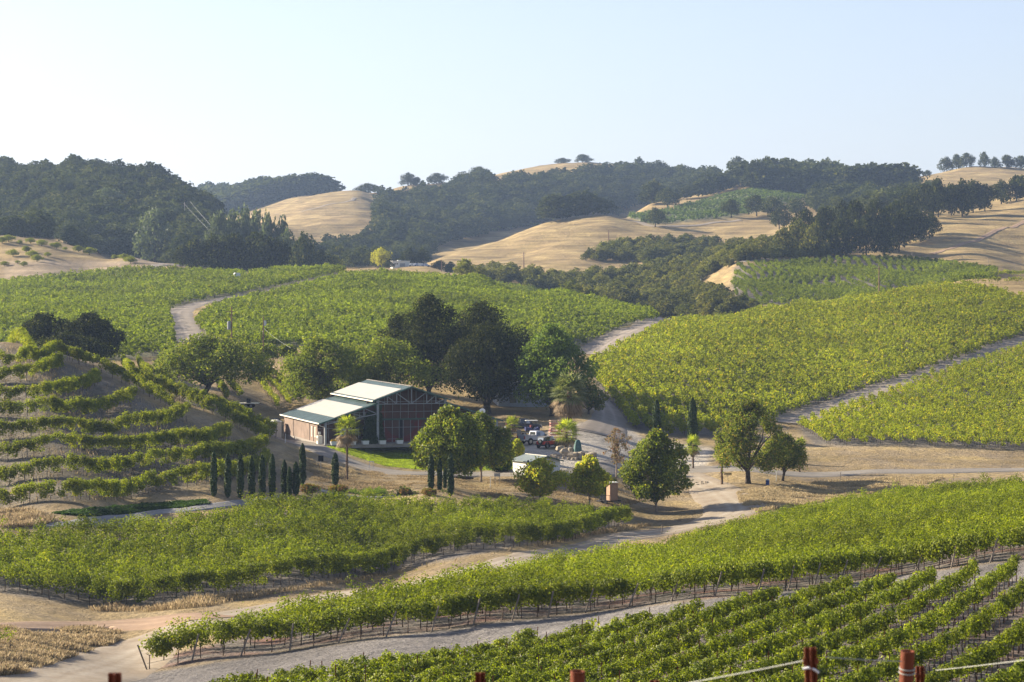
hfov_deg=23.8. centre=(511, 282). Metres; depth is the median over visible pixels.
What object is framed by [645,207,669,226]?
oak tree
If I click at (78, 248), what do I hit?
shrub
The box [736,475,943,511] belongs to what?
meadow grass
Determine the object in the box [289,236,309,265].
oak tree
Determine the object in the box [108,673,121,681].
steel post
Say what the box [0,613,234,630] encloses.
farm track
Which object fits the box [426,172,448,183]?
oak tree
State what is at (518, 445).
young tree
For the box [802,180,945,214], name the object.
slope wood
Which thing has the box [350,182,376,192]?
oak tree
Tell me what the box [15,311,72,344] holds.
dark oak
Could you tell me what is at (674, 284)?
valley scrub
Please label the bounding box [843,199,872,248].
oak tree
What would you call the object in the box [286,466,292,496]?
cypress
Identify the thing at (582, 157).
oak tree
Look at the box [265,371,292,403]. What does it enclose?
vine row
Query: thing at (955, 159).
oak tree
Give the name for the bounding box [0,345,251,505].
terrace grass
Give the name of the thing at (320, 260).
oak tree
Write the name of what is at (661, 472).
sycamore tree
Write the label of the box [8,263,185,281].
hill road
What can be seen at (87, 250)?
shrub
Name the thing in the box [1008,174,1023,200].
oak tree
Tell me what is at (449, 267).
oak tree
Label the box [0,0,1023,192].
sky
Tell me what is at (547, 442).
off road car
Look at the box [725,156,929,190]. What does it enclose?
ridge wood
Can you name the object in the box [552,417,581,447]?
palm tree
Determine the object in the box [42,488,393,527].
gravel path
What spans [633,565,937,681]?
vine row
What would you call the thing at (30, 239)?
shrub
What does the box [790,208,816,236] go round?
oak tree
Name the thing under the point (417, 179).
oak tree
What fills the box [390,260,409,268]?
white building
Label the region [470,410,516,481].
sycamore tree
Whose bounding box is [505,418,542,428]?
pickup truck
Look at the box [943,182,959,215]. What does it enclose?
oak tree
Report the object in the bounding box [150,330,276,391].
valley oak
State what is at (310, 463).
yellow weeds
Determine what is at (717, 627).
vine row
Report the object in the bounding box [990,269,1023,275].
vine row
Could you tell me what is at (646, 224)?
ridge trail
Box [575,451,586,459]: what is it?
boulder
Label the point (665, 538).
lane edge grass
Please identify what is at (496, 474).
sign
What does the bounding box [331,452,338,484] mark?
cypress
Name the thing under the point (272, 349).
valley oak
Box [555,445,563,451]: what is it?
boulder
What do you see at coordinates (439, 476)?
cypress
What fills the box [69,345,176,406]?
vine row
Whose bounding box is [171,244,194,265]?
oak tree
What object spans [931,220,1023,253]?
golden hill track
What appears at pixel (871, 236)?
oak tree
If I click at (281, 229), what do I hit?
grey pine
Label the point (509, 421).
palm tree
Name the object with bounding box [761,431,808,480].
pepper tree
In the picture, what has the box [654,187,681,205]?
oak tree
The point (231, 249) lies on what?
oak tree
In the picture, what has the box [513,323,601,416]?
walnut tree
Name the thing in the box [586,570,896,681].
vine row
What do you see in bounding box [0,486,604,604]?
vineyard
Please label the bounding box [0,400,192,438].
vine row
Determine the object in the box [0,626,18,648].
vine row
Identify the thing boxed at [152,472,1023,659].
vineyard
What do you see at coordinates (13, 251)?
shrub
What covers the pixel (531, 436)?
pickup truck
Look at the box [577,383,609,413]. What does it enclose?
brush tree
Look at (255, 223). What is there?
grey pine
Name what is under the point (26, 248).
shrub
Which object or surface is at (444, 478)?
cypress
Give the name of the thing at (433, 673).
vine row
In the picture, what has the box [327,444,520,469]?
lawn grass
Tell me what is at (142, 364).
vine row
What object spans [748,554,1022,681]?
vine row
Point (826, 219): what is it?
oak tree
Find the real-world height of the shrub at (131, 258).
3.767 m
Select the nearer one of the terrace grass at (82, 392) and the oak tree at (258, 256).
the terrace grass at (82, 392)
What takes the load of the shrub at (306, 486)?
on the terrain at (556, 244)
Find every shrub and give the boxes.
[0,236,7,242]
[4,235,15,241]
[5,249,18,255]
[21,245,31,250]
[25,237,35,243]
[25,250,39,256]
[30,254,44,260]
[36,239,47,245]
[50,242,61,248]
[73,245,84,251]
[83,247,97,254]
[117,253,128,258]
[123,255,136,263]
[299,483,321,493]
[327,484,347,493]
[399,487,411,494]
[421,488,436,495]
[482,452,512,471]
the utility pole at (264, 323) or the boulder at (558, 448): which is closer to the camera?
the boulder at (558, 448)
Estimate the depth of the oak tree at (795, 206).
1431.87 m
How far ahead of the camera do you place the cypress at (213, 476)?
272.39 m
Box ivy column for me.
[363,410,384,443]
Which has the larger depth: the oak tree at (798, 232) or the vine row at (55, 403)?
the oak tree at (798, 232)
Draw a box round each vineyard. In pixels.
[0,262,346,358]
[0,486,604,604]
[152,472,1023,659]
[194,266,659,345]
[493,222,538,228]
[586,279,1023,434]
[627,187,808,222]
[730,254,997,303]
[796,340,1023,447]
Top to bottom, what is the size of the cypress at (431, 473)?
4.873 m
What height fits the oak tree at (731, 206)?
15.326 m
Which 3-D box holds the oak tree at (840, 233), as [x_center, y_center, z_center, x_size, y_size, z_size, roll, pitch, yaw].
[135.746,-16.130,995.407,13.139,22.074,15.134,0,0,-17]
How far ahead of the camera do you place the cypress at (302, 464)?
294.12 m
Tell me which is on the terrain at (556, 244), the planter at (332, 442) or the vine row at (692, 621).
the vine row at (692, 621)
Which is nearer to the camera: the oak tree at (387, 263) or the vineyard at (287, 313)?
the vineyard at (287, 313)
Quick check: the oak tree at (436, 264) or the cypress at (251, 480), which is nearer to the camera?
the cypress at (251, 480)
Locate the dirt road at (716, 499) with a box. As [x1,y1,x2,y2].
[0,472,765,681]
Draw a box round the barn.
[280,379,502,447]
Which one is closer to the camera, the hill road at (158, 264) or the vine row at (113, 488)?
the vine row at (113, 488)
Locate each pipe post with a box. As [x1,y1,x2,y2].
[570,669,584,681]
[899,649,914,681]
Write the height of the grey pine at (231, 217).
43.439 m
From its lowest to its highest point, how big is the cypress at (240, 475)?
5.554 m
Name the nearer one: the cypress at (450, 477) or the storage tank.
the cypress at (450, 477)
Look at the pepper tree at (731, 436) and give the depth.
331.38 m
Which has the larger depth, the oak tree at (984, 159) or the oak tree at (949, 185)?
the oak tree at (984, 159)
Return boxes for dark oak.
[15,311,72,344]
[62,310,126,355]
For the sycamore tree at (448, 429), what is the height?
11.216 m
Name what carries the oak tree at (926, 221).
on the terrain at (556, 244)
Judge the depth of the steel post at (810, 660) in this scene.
8.69 m
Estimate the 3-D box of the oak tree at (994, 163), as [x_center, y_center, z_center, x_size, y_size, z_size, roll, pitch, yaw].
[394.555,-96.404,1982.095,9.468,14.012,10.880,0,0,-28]
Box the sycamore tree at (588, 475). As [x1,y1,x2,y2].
[566,454,614,503]
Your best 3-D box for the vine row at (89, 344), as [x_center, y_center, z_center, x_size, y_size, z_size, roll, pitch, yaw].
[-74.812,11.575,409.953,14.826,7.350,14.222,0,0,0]
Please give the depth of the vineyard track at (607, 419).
403.08 m
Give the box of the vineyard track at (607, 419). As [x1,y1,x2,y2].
[577,392,628,441]
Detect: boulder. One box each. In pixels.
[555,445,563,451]
[559,448,568,455]
[567,452,575,458]
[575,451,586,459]
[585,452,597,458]
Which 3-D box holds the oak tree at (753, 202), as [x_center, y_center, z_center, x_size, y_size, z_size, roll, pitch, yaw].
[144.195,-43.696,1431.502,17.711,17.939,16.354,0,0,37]
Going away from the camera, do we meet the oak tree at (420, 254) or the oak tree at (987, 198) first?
the oak tree at (420, 254)
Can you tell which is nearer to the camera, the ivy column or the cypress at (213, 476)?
the cypress at (213, 476)
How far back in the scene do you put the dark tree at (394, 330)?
439.01 m
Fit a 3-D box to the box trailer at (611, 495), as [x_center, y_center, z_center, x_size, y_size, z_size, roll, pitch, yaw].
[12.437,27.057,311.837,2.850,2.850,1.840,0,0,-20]
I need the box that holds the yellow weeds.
[306,458,359,476]
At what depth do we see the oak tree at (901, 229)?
1011.25 m
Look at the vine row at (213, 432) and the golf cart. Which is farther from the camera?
the golf cart
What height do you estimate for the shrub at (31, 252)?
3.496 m
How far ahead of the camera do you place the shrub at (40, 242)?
878.08 m
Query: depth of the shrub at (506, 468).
333.18 m
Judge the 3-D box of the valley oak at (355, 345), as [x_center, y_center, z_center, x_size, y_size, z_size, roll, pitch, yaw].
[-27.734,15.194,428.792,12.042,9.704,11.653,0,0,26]
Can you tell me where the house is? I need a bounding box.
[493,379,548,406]
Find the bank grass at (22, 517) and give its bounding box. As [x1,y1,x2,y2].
[0,505,56,527]
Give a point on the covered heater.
(577, 446)
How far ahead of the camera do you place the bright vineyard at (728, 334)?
537.33 m
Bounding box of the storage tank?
[272,420,281,437]
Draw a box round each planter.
[329,439,336,444]
[361,439,368,444]
[378,438,385,443]
[395,438,402,443]
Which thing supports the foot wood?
on the terrain at (556, 244)
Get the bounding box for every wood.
[0,153,228,259]
[0,215,189,263]
[194,172,346,213]
[309,227,441,267]
[366,156,734,247]
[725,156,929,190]
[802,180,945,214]
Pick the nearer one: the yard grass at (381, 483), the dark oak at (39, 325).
the yard grass at (381, 483)
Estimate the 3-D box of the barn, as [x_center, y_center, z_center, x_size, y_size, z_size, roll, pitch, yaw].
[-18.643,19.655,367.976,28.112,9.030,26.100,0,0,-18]
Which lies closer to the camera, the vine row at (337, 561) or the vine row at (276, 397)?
the vine row at (337, 561)
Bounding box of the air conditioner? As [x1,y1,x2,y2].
[316,435,322,443]
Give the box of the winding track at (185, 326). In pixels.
[169,285,289,342]
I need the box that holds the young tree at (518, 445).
[512,438,524,456]
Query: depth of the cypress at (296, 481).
282.00 m
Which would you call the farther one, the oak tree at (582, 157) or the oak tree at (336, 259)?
the oak tree at (582, 157)
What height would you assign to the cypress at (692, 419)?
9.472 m
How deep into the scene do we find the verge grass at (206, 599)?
201.96 m
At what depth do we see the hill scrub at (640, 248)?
1179.59 m
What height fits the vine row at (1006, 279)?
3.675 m
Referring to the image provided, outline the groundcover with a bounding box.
[52,498,210,516]
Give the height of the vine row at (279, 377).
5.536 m
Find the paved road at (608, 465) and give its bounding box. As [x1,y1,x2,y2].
[270,434,1023,476]
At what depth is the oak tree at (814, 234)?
989.18 m
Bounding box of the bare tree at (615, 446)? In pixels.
[603,427,632,478]
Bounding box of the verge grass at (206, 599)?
[88,523,652,611]
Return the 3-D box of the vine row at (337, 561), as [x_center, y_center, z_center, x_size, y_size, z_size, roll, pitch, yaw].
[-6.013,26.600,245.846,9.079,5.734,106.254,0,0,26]
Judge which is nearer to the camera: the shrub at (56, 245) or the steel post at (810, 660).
the steel post at (810, 660)
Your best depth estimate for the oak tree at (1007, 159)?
1979.91 m
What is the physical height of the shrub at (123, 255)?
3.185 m
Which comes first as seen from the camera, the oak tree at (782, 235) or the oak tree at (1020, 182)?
the oak tree at (782, 235)
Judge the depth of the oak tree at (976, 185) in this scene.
1242.28 m
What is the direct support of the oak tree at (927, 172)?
on the terrain at (556, 244)
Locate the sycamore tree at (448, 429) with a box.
[408,401,489,477]
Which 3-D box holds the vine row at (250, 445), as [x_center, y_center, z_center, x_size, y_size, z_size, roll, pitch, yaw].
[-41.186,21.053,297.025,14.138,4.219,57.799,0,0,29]
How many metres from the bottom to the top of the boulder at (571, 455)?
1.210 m
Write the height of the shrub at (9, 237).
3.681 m
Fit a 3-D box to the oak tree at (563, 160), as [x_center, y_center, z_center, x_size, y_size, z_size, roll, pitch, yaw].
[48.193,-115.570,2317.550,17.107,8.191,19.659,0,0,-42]
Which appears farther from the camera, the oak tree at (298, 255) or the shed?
the oak tree at (298, 255)
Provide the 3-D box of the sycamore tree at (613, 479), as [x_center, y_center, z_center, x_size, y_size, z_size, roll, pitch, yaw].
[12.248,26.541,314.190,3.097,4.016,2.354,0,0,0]
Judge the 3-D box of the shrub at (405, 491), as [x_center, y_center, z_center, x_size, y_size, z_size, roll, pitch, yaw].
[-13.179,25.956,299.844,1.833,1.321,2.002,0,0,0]
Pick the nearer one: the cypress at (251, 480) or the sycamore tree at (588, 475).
the cypress at (251, 480)
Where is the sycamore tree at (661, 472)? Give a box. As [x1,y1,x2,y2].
[617,425,694,511]
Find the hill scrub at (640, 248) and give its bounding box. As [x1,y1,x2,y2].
[580,233,723,261]
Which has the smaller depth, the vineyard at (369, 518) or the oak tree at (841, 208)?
the vineyard at (369, 518)
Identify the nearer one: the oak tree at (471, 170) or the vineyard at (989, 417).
the vineyard at (989, 417)
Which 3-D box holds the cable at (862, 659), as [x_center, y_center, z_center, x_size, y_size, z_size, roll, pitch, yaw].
[1.401,1.488,9.575,0.004,0.262,1.638,0,0,19]
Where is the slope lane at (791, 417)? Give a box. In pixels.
[772,336,1023,423]
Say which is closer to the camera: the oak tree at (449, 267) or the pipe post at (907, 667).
the pipe post at (907, 667)
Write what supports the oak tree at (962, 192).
on the terrain at (556, 244)
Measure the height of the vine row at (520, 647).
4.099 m
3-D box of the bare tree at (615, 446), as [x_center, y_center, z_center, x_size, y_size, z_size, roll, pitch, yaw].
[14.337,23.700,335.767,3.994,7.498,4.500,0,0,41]
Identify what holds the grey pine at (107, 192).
on the terrain at (556, 244)
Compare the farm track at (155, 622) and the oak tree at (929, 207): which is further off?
the oak tree at (929, 207)
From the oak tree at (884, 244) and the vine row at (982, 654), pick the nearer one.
the vine row at (982, 654)
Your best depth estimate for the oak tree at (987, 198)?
1241.21 m
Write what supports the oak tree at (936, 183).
on the terrain at (556, 244)
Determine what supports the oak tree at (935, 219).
on the terrain at (556, 244)
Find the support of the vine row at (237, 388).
on the terrain at (556, 244)
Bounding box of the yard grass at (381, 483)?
[307,461,642,505]
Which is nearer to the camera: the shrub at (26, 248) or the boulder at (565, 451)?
the boulder at (565, 451)
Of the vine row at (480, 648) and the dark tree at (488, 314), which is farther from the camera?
the dark tree at (488, 314)
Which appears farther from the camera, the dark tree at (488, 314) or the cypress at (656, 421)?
the dark tree at (488, 314)
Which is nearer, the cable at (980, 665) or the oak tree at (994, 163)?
the cable at (980, 665)
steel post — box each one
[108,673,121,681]
[474,672,486,681]
[802,647,818,681]
[915,666,924,681]
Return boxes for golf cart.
[525,420,539,431]
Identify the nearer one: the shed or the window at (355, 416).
the shed
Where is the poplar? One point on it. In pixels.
(379, 256)
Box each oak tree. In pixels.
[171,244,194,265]
[178,237,212,267]
[194,233,233,268]
[208,231,249,269]
[230,231,278,270]
[263,237,293,268]
[288,231,322,266]
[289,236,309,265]
[312,249,333,265]
[325,254,345,266]
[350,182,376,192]
[383,260,394,268]
[397,172,415,185]
[398,247,415,262]
[411,176,420,185]
[413,248,432,263]
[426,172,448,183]
[429,261,448,269]
[444,261,454,272]
[468,166,490,172]
[554,158,570,163]
[574,154,593,161]
[611,208,625,215]
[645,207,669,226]
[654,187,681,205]
[709,183,720,194]
[718,198,739,216]
[726,156,743,168]
[743,194,767,215]
[759,196,787,214]
[767,207,793,228]
[771,226,800,256]
[786,198,809,216]
[786,218,809,246]
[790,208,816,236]
[799,221,829,255]
[812,204,839,241]
[825,218,857,256]
[831,199,853,228]
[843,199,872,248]
[850,214,883,254]
[873,226,893,256]
[887,210,914,251]
[899,205,924,243]
[909,182,939,215]
[911,211,933,241]
[923,170,931,175]
[927,214,943,234]
[928,178,950,216]
[937,156,955,171]
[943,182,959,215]
[948,178,977,216]
[950,154,961,168]
[958,153,976,166]
[967,179,986,212]
[976,183,998,210]
[978,151,990,166]
[988,156,1000,167]
[988,179,1016,203]
[999,155,1013,167]
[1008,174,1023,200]
[1009,174,1023,197]
[1012,155,1023,168]
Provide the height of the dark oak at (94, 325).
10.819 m
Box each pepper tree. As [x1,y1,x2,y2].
[712,397,793,483]
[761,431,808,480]
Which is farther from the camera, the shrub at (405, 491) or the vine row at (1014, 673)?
the shrub at (405, 491)
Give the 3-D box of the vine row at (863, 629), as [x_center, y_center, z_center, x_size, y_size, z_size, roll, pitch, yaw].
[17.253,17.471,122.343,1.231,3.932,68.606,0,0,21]
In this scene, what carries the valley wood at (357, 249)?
on the terrain at (556, 244)
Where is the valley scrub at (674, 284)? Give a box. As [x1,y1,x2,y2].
[452,234,777,316]
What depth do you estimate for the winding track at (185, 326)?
585.47 m
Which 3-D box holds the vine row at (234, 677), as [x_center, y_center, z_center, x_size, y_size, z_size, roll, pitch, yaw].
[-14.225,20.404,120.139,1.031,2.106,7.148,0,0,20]
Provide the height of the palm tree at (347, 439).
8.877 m
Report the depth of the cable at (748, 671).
8.91 m
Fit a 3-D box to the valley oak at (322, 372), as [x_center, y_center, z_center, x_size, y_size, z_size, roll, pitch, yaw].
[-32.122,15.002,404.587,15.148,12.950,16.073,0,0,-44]
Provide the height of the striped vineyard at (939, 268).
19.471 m
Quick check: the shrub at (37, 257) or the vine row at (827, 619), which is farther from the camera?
the shrub at (37, 257)
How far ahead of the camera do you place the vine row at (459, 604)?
164.45 m
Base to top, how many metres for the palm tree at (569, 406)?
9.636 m
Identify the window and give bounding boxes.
[354,413,363,418]
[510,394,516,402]
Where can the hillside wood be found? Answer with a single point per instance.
(59, 198)
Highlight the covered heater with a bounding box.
[573,440,581,451]
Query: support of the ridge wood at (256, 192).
on the terrain at (556, 244)
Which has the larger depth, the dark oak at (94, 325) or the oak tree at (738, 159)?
the oak tree at (738, 159)
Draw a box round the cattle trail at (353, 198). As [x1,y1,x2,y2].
[301,197,355,211]
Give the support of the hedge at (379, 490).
on the terrain at (556, 244)
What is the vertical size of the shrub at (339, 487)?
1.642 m
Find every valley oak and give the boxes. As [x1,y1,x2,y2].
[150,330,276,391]
[237,342,297,358]
[277,335,370,401]
[333,335,450,389]
[335,342,391,381]
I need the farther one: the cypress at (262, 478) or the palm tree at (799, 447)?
the palm tree at (799, 447)
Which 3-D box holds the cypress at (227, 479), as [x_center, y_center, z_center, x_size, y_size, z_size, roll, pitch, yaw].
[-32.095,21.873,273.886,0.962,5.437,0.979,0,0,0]
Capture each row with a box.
[0,344,32,365]
[0,350,66,380]
[0,365,102,400]
[0,383,139,418]
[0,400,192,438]
[0,421,233,459]
[0,433,270,485]
[0,448,272,505]
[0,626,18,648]
[6,326,79,364]
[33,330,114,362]
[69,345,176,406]
[107,503,633,604]
[120,354,136,370]
[126,365,274,441]
[136,354,152,374]
[137,523,1023,669]
[154,373,277,436]
[209,669,257,681]
[215,376,230,400]
[221,660,313,681]
[227,377,244,399]
[248,369,280,409]
[259,652,367,681]
[265,365,296,397]
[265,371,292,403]
[277,626,537,681]
[307,616,599,681]
[346,607,654,681]
[387,597,704,681]
[470,585,782,681]
[528,574,855,681]
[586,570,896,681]
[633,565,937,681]
[689,557,980,681]
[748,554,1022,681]
[818,576,1023,681]
[887,614,1023,681]
[959,276,1023,283]
[977,657,1023,681]
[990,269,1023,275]
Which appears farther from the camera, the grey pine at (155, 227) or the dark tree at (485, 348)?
the grey pine at (155, 227)
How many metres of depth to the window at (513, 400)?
428.38 m
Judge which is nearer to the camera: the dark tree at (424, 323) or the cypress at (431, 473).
the cypress at (431, 473)
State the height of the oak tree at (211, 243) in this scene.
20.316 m
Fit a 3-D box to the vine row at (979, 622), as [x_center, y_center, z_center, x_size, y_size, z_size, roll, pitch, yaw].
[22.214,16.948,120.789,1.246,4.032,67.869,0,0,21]
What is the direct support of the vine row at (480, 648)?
on the terrain at (556, 244)
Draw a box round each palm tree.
[332,414,362,479]
[349,422,364,442]
[505,415,521,434]
[548,369,590,419]
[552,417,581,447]
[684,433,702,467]
[711,445,733,483]
[794,435,807,471]
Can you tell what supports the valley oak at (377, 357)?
on the terrain at (556, 244)
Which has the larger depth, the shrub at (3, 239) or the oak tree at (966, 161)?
the oak tree at (966, 161)
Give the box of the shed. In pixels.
[512,453,563,473]
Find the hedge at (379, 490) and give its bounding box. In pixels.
[348,486,447,495]
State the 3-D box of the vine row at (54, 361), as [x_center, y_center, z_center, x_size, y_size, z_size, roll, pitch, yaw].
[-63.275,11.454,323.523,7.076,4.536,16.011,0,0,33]
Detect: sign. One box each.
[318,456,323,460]
[494,473,499,483]
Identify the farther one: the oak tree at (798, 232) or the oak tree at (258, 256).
the oak tree at (798, 232)
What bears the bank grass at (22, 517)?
on the terrain at (556, 244)
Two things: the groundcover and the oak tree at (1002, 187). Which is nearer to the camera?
the groundcover
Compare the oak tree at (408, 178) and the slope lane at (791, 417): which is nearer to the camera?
the slope lane at (791, 417)
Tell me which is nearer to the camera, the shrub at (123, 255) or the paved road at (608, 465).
the paved road at (608, 465)
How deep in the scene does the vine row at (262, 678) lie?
118.50 m
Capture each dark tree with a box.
[374,311,413,376]
[390,292,471,391]
[438,322,538,413]
[439,299,531,368]
[506,343,535,388]
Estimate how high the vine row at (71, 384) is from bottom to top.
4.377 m
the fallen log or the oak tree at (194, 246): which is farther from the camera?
the oak tree at (194, 246)
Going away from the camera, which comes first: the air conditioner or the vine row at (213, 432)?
the vine row at (213, 432)
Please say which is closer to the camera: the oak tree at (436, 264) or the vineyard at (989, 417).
the vineyard at (989, 417)
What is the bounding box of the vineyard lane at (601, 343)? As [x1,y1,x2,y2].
[579,316,671,353]
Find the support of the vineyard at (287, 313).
on the terrain at (556, 244)
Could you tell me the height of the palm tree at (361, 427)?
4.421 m
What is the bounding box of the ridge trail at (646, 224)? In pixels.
[630,219,741,226]
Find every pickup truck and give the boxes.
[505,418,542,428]
[517,430,554,444]
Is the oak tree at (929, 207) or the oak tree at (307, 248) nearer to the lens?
the oak tree at (307, 248)
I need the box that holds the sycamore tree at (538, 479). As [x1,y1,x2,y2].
[511,456,570,501]
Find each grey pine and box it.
[93,187,126,200]
[132,205,174,261]
[203,209,237,268]
[223,207,244,268]
[235,203,252,269]
[243,208,264,257]
[257,209,277,269]
[271,214,294,243]
[278,227,295,264]
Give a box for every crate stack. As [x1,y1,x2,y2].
[549,420,566,438]
[564,427,577,439]
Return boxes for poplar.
[370,247,392,267]
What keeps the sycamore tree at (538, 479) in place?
on the terrain at (556, 244)
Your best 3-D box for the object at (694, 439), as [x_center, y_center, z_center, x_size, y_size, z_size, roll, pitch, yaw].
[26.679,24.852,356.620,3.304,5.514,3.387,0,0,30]
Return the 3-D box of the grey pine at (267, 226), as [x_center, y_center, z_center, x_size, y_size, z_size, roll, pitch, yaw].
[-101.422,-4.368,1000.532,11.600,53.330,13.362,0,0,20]
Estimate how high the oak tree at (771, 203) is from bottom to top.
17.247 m
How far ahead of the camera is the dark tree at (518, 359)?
430.70 m
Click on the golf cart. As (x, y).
(527, 429)
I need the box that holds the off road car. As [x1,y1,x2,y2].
[535,436,558,448]
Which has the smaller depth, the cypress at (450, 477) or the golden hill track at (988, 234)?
the cypress at (450, 477)
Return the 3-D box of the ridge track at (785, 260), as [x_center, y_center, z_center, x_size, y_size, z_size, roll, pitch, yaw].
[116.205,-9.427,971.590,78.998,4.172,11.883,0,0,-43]
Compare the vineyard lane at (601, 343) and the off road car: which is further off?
the vineyard lane at (601, 343)
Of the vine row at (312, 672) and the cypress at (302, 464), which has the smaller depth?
the vine row at (312, 672)
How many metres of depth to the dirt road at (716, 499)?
190.98 m
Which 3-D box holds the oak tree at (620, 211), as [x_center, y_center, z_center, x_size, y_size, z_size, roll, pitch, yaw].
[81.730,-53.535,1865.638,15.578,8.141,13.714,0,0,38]
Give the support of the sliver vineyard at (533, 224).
on the terrain at (556, 244)
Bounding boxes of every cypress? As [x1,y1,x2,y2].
[210,451,217,496]
[224,453,231,497]
[236,453,244,498]
[247,456,255,498]
[258,454,265,497]
[268,453,276,496]
[280,459,286,495]
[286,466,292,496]
[292,461,299,495]
[299,443,306,483]
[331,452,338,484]
[427,453,434,488]
[437,457,442,489]
[443,467,446,487]
[446,452,454,495]
[652,398,660,428]
[687,397,698,456]
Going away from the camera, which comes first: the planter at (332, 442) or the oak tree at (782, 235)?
the planter at (332, 442)
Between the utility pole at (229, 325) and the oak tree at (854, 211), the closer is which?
the utility pole at (229, 325)
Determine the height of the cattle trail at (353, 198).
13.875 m
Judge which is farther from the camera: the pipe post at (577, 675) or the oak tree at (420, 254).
the oak tree at (420, 254)
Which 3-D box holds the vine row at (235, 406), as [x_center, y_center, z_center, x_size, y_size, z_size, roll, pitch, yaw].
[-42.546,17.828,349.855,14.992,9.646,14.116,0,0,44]
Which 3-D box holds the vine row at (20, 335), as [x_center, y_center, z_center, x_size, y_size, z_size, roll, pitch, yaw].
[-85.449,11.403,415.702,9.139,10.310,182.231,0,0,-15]
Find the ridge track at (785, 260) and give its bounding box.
[737,255,869,262]
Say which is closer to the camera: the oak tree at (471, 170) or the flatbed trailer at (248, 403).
the flatbed trailer at (248, 403)
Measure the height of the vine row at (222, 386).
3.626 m
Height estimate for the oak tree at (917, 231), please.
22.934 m
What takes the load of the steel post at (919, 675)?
on the terrain at (556, 244)
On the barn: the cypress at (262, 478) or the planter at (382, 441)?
the planter at (382, 441)
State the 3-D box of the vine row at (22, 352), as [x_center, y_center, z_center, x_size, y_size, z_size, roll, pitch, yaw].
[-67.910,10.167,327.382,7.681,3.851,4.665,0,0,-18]
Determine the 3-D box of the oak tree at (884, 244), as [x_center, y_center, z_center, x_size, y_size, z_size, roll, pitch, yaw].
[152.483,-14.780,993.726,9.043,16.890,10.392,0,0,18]
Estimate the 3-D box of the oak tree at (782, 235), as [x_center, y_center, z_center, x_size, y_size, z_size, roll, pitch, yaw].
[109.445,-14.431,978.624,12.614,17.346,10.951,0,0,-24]
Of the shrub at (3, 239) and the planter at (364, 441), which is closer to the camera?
the planter at (364, 441)
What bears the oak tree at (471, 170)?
on the terrain at (556, 244)
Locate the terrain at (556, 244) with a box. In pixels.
[0,162,1023,681]
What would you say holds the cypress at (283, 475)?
on the terrain at (556, 244)
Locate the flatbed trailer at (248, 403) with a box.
[240,398,265,407]
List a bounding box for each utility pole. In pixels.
[225,307,234,374]
[263,317,265,371]
[873,268,881,290]
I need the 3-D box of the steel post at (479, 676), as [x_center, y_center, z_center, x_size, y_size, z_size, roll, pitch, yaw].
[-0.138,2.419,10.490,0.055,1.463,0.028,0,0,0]
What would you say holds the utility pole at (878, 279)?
on the terrain at (556, 244)
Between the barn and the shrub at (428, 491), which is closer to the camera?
the shrub at (428, 491)
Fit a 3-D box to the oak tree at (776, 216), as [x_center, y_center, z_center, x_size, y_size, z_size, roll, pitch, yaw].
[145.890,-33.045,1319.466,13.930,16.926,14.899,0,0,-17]
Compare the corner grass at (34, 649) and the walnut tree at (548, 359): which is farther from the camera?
the walnut tree at (548, 359)
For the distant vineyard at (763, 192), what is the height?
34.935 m
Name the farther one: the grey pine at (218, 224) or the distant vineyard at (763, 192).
the distant vineyard at (763, 192)
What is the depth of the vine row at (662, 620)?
123.14 m
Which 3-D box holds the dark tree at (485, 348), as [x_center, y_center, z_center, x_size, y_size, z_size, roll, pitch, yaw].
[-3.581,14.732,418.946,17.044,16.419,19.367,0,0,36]
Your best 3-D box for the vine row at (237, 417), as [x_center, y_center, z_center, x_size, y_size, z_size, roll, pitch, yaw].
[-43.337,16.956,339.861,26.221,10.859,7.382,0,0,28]
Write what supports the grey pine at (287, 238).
on the terrain at (556, 244)
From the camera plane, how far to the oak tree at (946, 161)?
2012.07 m
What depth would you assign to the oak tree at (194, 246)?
878.10 m
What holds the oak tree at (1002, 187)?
on the terrain at (556, 244)
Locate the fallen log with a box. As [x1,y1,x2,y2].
[454,476,473,478]
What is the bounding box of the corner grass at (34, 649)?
[0,623,123,675]
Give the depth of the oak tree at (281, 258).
878.30 m
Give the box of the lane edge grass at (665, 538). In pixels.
[567,493,867,559]
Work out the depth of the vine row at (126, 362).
369.27 m
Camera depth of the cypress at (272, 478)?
281.55 m
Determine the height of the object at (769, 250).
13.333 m
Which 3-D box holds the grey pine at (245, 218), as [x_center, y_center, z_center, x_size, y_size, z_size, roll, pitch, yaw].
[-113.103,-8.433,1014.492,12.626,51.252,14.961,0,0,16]
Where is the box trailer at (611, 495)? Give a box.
[596,481,620,503]
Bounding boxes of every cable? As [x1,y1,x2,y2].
[693,660,802,681]
[825,657,901,661]
[940,660,1022,669]
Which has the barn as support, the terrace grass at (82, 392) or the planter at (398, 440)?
the planter at (398, 440)

